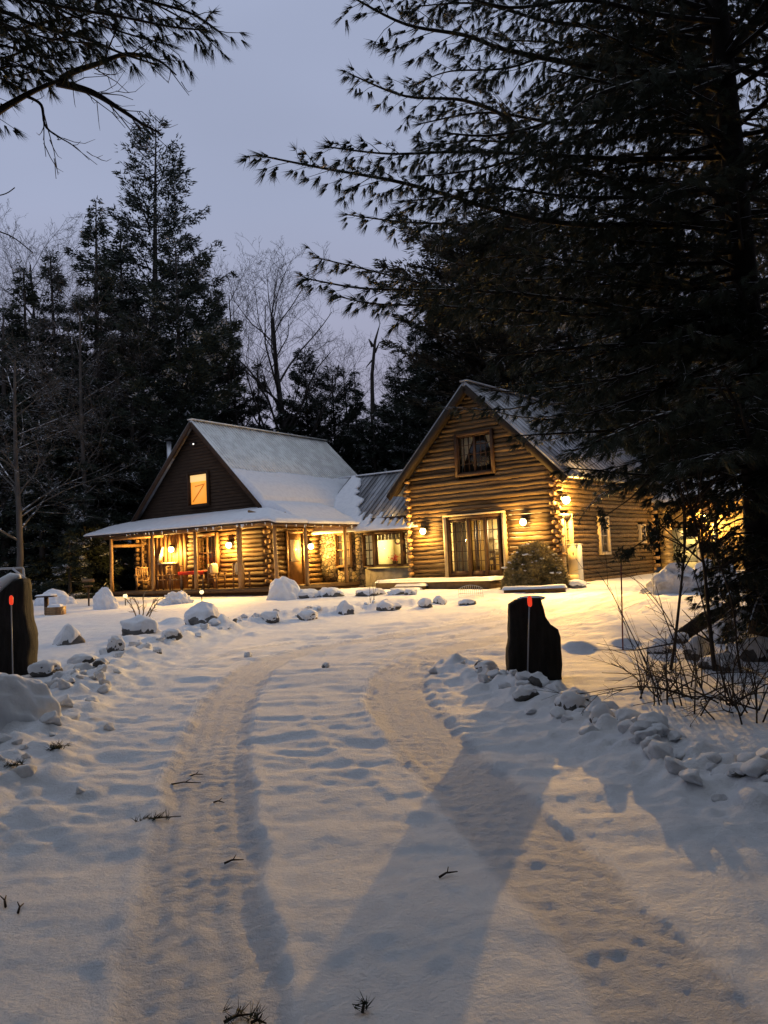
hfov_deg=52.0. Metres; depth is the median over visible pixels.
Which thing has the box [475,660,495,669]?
rock
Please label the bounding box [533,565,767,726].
brush
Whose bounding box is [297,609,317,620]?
rock
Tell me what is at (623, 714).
rock
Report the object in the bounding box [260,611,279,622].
rock
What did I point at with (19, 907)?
fallen twig
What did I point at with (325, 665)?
rock
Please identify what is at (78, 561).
young spruce
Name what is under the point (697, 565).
snow heap
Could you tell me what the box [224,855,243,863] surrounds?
fallen twig
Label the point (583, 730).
snow clod
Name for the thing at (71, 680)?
rock
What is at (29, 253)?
bare tree
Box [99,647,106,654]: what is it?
snow clod
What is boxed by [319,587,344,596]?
rock
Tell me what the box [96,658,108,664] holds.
rock
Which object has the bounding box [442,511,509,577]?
patio door
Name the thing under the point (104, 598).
snow mound
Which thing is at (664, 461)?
spruce tree
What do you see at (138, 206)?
pine tree
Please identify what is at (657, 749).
snow clod
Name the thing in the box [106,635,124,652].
rock
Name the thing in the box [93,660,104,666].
dark clod
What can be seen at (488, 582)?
snowy deck
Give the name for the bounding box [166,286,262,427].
pine tree
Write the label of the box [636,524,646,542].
window
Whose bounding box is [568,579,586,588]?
rock
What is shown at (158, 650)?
rock
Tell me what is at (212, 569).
porch chair
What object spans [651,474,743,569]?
garage
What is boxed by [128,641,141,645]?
snow clod
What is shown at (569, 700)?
rock
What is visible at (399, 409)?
pine tree
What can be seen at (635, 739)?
snow clod
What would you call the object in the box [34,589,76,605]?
snow mound
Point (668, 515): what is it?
leafy branch
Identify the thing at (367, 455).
spruce tree
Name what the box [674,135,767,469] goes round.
pine tree
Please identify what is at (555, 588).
timber edging
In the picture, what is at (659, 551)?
spruce tree
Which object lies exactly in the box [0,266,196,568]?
bare tree
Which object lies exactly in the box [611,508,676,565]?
leafy branch
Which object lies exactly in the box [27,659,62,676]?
rock
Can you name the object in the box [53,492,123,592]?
young spruce
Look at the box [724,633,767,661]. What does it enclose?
rock
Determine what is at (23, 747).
snow clod
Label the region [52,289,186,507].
bare tree
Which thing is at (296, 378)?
pine tree
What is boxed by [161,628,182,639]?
rock
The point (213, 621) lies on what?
snow clod
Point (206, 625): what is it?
snow clod
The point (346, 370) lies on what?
bare tree
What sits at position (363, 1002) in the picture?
fallen twig
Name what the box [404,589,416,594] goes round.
rock
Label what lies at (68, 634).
rock
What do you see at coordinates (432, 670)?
snow clod
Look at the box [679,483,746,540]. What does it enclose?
leafy branch
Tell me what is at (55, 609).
planter box
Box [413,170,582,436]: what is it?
pine tree
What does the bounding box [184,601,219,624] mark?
rock
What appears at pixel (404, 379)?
forest
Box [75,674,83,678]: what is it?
snow clod
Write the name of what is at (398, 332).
bare tree
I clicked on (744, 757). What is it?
snow clod
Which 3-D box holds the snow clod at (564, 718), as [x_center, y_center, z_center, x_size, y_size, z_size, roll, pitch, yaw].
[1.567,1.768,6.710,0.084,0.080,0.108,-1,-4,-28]
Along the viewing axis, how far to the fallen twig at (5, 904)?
3.68 m
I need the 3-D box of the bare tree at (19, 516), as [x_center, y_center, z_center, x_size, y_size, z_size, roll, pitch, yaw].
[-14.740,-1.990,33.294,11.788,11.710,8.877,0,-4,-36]
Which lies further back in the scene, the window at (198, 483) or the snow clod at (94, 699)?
the window at (198, 483)
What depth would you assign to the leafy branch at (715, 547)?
9.57 m
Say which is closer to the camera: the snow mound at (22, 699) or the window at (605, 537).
the snow mound at (22, 699)
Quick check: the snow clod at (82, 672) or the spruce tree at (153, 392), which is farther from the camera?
the spruce tree at (153, 392)
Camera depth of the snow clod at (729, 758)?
5.06 m
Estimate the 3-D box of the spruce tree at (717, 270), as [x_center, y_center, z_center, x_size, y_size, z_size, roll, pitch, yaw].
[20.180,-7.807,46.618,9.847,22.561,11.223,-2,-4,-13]
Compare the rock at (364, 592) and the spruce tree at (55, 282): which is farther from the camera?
the spruce tree at (55, 282)
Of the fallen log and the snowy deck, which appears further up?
the snowy deck
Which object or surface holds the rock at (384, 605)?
on the snow ground
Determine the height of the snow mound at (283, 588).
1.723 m
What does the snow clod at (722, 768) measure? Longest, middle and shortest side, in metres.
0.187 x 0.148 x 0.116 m
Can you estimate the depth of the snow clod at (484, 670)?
9.12 m
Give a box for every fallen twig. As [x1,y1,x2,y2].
[0,895,6,907]
[1,757,24,767]
[17,902,23,913]
[46,739,73,750]
[131,811,180,821]
[171,778,200,784]
[222,999,262,1023]
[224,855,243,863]
[248,1001,268,1023]
[352,992,374,1012]
[439,867,457,877]
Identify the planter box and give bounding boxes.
[45,604,65,614]
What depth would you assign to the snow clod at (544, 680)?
8.24 m
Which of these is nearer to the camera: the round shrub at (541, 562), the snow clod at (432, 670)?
the snow clod at (432, 670)
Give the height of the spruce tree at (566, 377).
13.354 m
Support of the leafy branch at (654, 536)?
attached to the sapling at (684, 516)
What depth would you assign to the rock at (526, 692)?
7.73 m
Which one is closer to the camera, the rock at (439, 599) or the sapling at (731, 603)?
the sapling at (731, 603)
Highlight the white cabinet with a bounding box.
[566,544,583,580]
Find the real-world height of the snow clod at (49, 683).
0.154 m
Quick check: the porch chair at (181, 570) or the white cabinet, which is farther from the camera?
the porch chair at (181, 570)
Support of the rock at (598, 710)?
on the snow ground
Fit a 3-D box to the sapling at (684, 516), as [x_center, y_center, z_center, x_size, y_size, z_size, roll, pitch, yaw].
[3.183,0.487,9.398,1.504,3.290,0.853,-4,-4,19]
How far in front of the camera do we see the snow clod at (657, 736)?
5.60 m
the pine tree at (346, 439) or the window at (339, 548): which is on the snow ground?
the pine tree at (346, 439)
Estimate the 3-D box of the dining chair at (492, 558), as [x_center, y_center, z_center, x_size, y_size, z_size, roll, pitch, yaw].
[4.194,1.982,30.188,0.440,1.000,0.400,-5,-4,39]
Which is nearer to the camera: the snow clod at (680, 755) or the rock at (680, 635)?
the snow clod at (680, 755)
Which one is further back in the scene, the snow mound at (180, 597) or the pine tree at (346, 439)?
the pine tree at (346, 439)
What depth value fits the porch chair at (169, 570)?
33.98 m
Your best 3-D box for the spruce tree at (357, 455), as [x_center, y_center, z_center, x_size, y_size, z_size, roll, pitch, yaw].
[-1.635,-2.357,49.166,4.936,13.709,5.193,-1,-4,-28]
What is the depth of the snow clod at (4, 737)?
6.35 m
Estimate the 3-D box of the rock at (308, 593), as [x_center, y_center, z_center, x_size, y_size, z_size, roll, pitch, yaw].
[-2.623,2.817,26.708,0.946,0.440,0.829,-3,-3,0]
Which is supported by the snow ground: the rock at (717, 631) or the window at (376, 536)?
the rock at (717, 631)
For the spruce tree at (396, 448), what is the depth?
44.12 m
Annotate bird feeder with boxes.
[82,579,94,605]
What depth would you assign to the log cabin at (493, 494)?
29.77 m
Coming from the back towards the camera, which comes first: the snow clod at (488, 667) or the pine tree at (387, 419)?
the pine tree at (387, 419)
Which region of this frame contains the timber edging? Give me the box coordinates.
[502,584,567,592]
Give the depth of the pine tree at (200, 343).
40.17 m
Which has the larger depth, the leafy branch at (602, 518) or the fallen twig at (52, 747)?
the leafy branch at (602, 518)
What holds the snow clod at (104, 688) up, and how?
on the snow ground
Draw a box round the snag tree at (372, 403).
[366,325,379,465]
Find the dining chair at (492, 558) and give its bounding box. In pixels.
[489,551,498,569]
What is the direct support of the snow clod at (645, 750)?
on the snow ground
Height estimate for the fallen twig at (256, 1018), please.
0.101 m
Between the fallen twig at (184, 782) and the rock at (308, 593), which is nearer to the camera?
the fallen twig at (184, 782)
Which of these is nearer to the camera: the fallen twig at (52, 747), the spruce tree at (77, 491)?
the fallen twig at (52, 747)
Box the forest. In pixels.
[0,328,764,564]
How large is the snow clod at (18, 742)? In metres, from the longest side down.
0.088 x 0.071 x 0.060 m
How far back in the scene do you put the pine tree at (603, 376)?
13.77 m
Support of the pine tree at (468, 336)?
on the snow ground
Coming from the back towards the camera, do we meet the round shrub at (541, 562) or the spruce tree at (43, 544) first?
the spruce tree at (43, 544)
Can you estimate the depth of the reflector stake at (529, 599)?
8.95 m
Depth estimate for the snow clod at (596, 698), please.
7.09 m
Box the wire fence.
[459,585,482,593]
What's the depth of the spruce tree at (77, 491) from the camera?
38.44 m
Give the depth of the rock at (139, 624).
15.14 m
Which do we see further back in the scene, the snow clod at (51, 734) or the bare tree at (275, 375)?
the bare tree at (275, 375)
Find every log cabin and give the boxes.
[83,418,442,596]
[386,379,665,581]
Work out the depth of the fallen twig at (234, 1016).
2.71 m
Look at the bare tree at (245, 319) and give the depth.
45.29 m
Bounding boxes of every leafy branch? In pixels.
[595,472,655,532]
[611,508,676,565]
[638,489,706,553]
[662,472,720,530]
[672,510,731,580]
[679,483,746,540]
[698,502,763,567]
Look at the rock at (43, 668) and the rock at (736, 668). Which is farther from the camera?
the rock at (43, 668)
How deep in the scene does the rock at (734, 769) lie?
4.79 m
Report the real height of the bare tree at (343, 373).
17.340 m
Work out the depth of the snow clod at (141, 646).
12.72 m
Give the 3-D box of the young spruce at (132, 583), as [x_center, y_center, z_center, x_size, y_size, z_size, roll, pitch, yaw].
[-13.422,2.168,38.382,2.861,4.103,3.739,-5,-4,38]
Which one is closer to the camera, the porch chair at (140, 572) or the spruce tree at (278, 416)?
the porch chair at (140, 572)
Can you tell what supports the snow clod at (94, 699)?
on the snow ground
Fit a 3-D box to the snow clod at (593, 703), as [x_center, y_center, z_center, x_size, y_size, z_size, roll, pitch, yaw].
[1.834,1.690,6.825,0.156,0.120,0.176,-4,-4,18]
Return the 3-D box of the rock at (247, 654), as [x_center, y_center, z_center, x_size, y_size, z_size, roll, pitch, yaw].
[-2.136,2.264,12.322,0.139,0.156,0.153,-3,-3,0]
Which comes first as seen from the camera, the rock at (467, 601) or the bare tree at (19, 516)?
the rock at (467, 601)
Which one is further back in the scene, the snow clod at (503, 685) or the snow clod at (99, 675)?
the snow clod at (99, 675)
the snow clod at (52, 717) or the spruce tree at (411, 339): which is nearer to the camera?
the snow clod at (52, 717)
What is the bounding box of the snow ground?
[0,566,767,1023]
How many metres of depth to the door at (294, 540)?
32.86 m
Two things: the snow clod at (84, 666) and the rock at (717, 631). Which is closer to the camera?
the snow clod at (84, 666)
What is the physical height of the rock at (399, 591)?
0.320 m
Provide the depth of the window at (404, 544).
31.79 m
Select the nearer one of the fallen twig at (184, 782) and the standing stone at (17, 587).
the fallen twig at (184, 782)
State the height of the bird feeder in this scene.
0.970 m
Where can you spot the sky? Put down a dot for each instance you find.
(284, 89)
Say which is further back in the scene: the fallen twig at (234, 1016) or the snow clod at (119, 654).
the snow clod at (119, 654)
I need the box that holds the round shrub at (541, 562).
[499,540,570,589]
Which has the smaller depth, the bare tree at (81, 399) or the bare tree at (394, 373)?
the bare tree at (81, 399)
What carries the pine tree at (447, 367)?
on the snow ground
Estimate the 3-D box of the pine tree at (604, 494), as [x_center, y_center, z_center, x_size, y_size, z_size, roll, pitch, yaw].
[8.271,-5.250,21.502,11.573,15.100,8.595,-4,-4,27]
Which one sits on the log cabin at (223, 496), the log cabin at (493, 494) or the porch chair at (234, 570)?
the porch chair at (234, 570)
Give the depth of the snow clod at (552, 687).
7.80 m
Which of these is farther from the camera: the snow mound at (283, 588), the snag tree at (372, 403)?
the snag tree at (372, 403)
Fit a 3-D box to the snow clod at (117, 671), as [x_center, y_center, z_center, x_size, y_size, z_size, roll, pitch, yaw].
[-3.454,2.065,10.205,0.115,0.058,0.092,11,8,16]
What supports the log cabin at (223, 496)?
on the snow ground
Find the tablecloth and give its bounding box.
[178,571,202,574]
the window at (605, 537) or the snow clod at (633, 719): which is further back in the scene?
the window at (605, 537)
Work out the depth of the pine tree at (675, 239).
46.84 m
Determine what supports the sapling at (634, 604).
on the snow ground
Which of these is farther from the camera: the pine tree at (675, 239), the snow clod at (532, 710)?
the pine tree at (675, 239)
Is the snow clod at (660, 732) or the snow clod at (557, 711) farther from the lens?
the snow clod at (557, 711)
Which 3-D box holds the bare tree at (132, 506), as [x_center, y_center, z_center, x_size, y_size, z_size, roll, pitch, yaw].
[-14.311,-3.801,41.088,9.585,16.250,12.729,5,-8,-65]
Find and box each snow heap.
[639,562,708,594]
[693,560,736,584]
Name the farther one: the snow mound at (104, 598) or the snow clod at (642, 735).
the snow mound at (104, 598)
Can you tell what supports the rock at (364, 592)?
on the snow ground
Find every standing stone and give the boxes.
[0,573,37,675]
[505,595,561,680]
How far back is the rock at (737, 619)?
13.64 m
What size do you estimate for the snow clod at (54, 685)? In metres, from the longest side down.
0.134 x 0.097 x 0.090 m
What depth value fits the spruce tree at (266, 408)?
50.39 m
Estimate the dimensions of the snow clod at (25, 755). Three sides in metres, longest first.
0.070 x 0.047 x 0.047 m
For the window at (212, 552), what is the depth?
33.57 m
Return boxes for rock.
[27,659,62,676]
[53,623,84,645]
[63,677,74,683]
[67,653,97,663]
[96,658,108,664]
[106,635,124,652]
[120,614,157,635]
[153,646,161,653]
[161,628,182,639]
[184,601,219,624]
[244,652,251,656]
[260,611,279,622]
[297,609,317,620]
[298,588,319,598]
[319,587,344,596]
[322,662,329,667]
[336,600,353,614]
[355,588,385,596]
[376,600,401,610]
[387,588,404,594]
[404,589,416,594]
[417,597,432,607]
[432,595,446,604]
[458,598,475,605]
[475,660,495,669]
[512,684,538,701]
[554,691,584,710]
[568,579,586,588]
[589,703,614,722]
[615,708,641,721]
[637,711,668,727]
[646,642,671,653]
[667,632,688,643]
[682,636,714,660]
[697,652,741,671]
[706,621,739,643]
[720,616,746,625]
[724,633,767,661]
[728,762,747,777]
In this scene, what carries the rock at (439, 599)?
on the snow ground
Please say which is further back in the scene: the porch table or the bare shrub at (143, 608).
the porch table
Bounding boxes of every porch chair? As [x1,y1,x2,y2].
[135,567,149,590]
[156,566,173,589]
[169,565,183,589]
[207,563,225,588]
[232,562,250,587]
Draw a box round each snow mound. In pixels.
[0,672,61,730]
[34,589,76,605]
[93,587,118,609]
[158,590,193,604]
[266,576,299,599]
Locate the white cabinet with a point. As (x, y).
(574, 552)
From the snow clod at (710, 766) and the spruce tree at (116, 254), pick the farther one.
the spruce tree at (116, 254)
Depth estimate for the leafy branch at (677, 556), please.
9.56 m
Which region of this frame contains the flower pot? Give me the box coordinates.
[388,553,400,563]
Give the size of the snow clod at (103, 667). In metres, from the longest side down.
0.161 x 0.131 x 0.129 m
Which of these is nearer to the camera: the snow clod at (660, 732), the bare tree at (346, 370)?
the snow clod at (660, 732)
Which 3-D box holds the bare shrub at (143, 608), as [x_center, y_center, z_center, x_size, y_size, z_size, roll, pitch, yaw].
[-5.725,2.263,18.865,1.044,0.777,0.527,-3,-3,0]
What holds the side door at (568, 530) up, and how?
in the log cabin at (493, 494)
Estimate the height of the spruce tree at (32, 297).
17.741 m
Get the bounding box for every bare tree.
[0,200,93,409]
[0,236,132,522]
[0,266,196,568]
[0,279,219,565]
[0,319,160,577]
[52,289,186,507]
[144,240,288,426]
[167,313,294,428]
[181,232,393,441]
[264,312,391,468]
[292,328,376,453]
[357,316,444,441]
[366,312,436,439]
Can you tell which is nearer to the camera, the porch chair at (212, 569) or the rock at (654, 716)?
the rock at (654, 716)
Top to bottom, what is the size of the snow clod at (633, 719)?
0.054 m
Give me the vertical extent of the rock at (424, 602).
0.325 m
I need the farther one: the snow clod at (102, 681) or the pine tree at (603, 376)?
the pine tree at (603, 376)
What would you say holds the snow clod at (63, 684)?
on the snow ground
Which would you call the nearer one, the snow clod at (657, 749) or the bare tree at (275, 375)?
the snow clod at (657, 749)
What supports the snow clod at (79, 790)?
on the snow ground
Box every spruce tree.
[0,247,124,596]
[0,259,71,575]
[0,299,71,599]
[0,420,87,597]
[9,333,140,595]
[44,195,157,590]
[69,226,166,589]
[94,393,143,590]
[128,316,177,475]
[236,362,281,582]
[270,398,319,577]
[338,368,376,473]
[352,419,393,474]
[385,418,416,469]
[393,312,432,461]
[401,311,460,466]
[550,331,660,556]
[562,228,669,565]
[608,201,707,563]
[640,364,723,548]
[689,198,764,473]
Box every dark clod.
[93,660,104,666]
[528,676,542,687]
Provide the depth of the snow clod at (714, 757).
5.08 m
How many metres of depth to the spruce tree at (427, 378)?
40.79 m
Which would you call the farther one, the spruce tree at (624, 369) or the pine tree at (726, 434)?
the spruce tree at (624, 369)
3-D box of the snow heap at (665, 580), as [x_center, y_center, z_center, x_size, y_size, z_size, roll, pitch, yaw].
[8.257,2.304,22.410,2.054,1.783,1.334,-3,-3,0]
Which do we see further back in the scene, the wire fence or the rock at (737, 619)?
the wire fence
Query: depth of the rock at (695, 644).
10.41 m
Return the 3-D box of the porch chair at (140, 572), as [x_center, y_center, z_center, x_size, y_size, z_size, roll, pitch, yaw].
[-10.647,2.941,34.711,0.560,1.020,0.525,-1,-4,-23]
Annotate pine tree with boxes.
[0,0,250,253]
[63,110,263,491]
[99,230,250,552]
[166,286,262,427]
[234,0,767,648]
[272,347,343,449]
[298,365,370,472]
[349,363,432,474]
[371,204,588,424]
[381,219,502,467]
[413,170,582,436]
[419,215,582,395]
[431,0,767,440]
[438,32,767,524]
[499,141,683,493]
[593,137,763,471]
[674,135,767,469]
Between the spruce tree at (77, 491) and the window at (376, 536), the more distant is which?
the spruce tree at (77, 491)
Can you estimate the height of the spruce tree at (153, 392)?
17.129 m
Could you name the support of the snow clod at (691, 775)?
on the snow ground
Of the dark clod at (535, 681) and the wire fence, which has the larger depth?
the wire fence
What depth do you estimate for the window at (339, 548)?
33.70 m
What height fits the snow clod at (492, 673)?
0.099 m
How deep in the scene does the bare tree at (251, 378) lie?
48.36 m
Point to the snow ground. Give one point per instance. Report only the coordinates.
(372, 782)
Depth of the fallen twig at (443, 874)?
3.79 m
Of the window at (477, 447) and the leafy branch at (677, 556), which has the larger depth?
the window at (477, 447)
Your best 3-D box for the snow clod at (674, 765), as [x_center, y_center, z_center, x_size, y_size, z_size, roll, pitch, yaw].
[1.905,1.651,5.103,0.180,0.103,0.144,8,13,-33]
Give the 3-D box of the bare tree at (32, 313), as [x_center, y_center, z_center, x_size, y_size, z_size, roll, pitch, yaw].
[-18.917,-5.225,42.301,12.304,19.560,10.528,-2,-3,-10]
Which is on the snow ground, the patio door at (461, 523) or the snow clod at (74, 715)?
the snow clod at (74, 715)
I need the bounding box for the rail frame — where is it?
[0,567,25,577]
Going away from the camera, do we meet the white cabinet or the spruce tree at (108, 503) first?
the white cabinet
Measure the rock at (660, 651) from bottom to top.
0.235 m
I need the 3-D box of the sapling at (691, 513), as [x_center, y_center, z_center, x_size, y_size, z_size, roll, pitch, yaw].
[3.997,0.486,9.509,1.222,3.331,0.726,0,-4,-35]
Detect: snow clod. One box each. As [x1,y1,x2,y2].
[0,733,11,743]
[11,738,22,744]
[11,764,36,777]
[18,744,28,749]
[21,753,30,758]
[39,711,61,725]
[44,677,58,686]
[49,732,56,736]
[50,682,57,688]
[51,671,64,679]
[57,694,73,706]
[58,678,72,689]
[63,712,79,720]
[73,662,91,670]
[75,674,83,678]
[76,786,84,793]
[79,670,86,674]
[85,697,99,701]
[93,671,105,679]
[96,664,106,671]
[97,683,109,692]
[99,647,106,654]
[99,678,110,686]
[103,722,114,730]
[113,669,121,672]
[115,651,123,657]
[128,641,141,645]
[136,644,151,648]
[200,623,209,629]
[209,618,219,624]
[428,666,436,673]
[477,673,488,682]
[481,668,489,673]
[482,665,492,669]
[487,669,501,677]
[498,681,511,688]
[509,669,517,675]
[514,671,531,680]
[515,680,530,685]
[525,707,536,713]
[531,671,549,688]
[544,684,562,692]
[549,705,565,717]
[561,715,572,722]
[573,708,584,711]
[578,725,598,734]
[587,700,604,712]
[590,695,600,700]
[618,719,632,733]
[628,735,640,743]
[629,719,652,734]
[630,717,636,722]
[634,727,656,740]
[640,737,661,749]
[643,746,652,759]
[647,734,660,740]
[647,740,672,758]
[651,723,670,736]
[652,724,663,736]
[664,756,687,773]
[667,730,681,740]
[675,752,685,758]
[678,769,702,785]
[698,752,721,762]
[706,763,715,770]
[710,764,730,775]
[710,793,726,801]
[718,752,736,765]
[737,752,755,761]
[740,755,767,777]
[756,747,767,758]
[760,771,767,781]
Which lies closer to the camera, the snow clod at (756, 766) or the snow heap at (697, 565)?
the snow clod at (756, 766)
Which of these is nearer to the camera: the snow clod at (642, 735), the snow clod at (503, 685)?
the snow clod at (642, 735)
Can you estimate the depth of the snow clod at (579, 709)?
6.93 m
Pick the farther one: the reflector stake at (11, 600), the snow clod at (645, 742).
the reflector stake at (11, 600)
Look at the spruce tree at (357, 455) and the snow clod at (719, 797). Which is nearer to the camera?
the snow clod at (719, 797)
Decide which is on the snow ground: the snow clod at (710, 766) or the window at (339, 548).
the snow clod at (710, 766)
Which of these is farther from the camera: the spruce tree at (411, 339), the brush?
the spruce tree at (411, 339)
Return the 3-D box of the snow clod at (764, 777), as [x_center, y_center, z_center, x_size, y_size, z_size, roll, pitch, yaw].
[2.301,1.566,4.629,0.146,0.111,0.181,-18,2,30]
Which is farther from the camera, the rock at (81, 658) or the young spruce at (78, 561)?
the young spruce at (78, 561)
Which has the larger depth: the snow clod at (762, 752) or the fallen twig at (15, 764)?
the fallen twig at (15, 764)
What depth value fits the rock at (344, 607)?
19.80 m
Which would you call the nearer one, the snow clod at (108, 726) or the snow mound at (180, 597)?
the snow clod at (108, 726)
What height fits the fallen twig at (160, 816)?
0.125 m
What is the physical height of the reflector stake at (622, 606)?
1.296 m
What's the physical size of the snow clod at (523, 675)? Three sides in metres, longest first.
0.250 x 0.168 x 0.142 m
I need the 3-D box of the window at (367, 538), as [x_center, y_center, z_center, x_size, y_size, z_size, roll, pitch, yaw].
[-0.604,1.595,32.827,0.590,1.430,0.290,-5,-4,34]
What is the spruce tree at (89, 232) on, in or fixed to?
on the snow ground
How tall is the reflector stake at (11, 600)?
1.126 m
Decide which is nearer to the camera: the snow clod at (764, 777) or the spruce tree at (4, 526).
the snow clod at (764, 777)
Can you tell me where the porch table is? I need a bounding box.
[181,571,215,589]
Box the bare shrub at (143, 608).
[125,590,166,616]
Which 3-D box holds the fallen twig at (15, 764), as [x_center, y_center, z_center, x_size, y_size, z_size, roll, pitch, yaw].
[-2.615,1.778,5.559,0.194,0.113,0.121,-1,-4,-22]
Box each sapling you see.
[575,543,683,659]
[598,412,714,670]
[656,431,742,670]
[671,466,741,672]
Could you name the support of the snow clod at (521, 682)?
on the snow ground
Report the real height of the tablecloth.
0.147 m
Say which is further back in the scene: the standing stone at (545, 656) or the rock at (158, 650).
the rock at (158, 650)
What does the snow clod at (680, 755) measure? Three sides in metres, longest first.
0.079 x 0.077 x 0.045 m
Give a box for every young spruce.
[40,535,94,598]
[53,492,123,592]
[89,518,139,592]
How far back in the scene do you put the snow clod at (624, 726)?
5.96 m
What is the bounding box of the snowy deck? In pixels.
[375,576,502,589]
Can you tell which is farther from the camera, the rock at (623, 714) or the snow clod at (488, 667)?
the snow clod at (488, 667)
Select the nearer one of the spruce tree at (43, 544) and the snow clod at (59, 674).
the snow clod at (59, 674)
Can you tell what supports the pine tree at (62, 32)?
on the snow ground
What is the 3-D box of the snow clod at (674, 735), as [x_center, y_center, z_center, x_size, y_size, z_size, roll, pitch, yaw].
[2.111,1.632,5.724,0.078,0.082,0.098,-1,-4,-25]
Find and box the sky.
[0,0,767,451]
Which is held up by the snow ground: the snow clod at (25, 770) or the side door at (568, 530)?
the snow clod at (25, 770)
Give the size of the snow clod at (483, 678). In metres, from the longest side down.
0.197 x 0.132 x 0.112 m
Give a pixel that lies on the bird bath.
(46, 599)
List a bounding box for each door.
[285,531,304,583]
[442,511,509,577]
[559,513,573,575]
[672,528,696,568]
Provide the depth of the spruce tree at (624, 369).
44.77 m
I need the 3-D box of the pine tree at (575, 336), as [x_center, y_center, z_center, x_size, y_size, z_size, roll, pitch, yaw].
[9.840,-8.226,41.566,12.327,22.896,12.690,-1,-4,-27]
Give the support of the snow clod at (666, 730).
on the snow ground
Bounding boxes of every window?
[186,470,210,507]
[197,532,223,572]
[334,532,352,567]
[361,533,374,567]
[373,531,402,566]
[401,530,411,565]
[453,428,499,477]
[596,516,611,554]
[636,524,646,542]
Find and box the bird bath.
[35,594,56,614]
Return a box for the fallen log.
[678,603,727,637]
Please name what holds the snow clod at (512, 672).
on the snow ground
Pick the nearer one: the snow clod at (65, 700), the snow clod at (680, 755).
the snow clod at (680, 755)
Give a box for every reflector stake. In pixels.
[9,595,12,673]
[527,596,531,670]
[620,564,623,649]

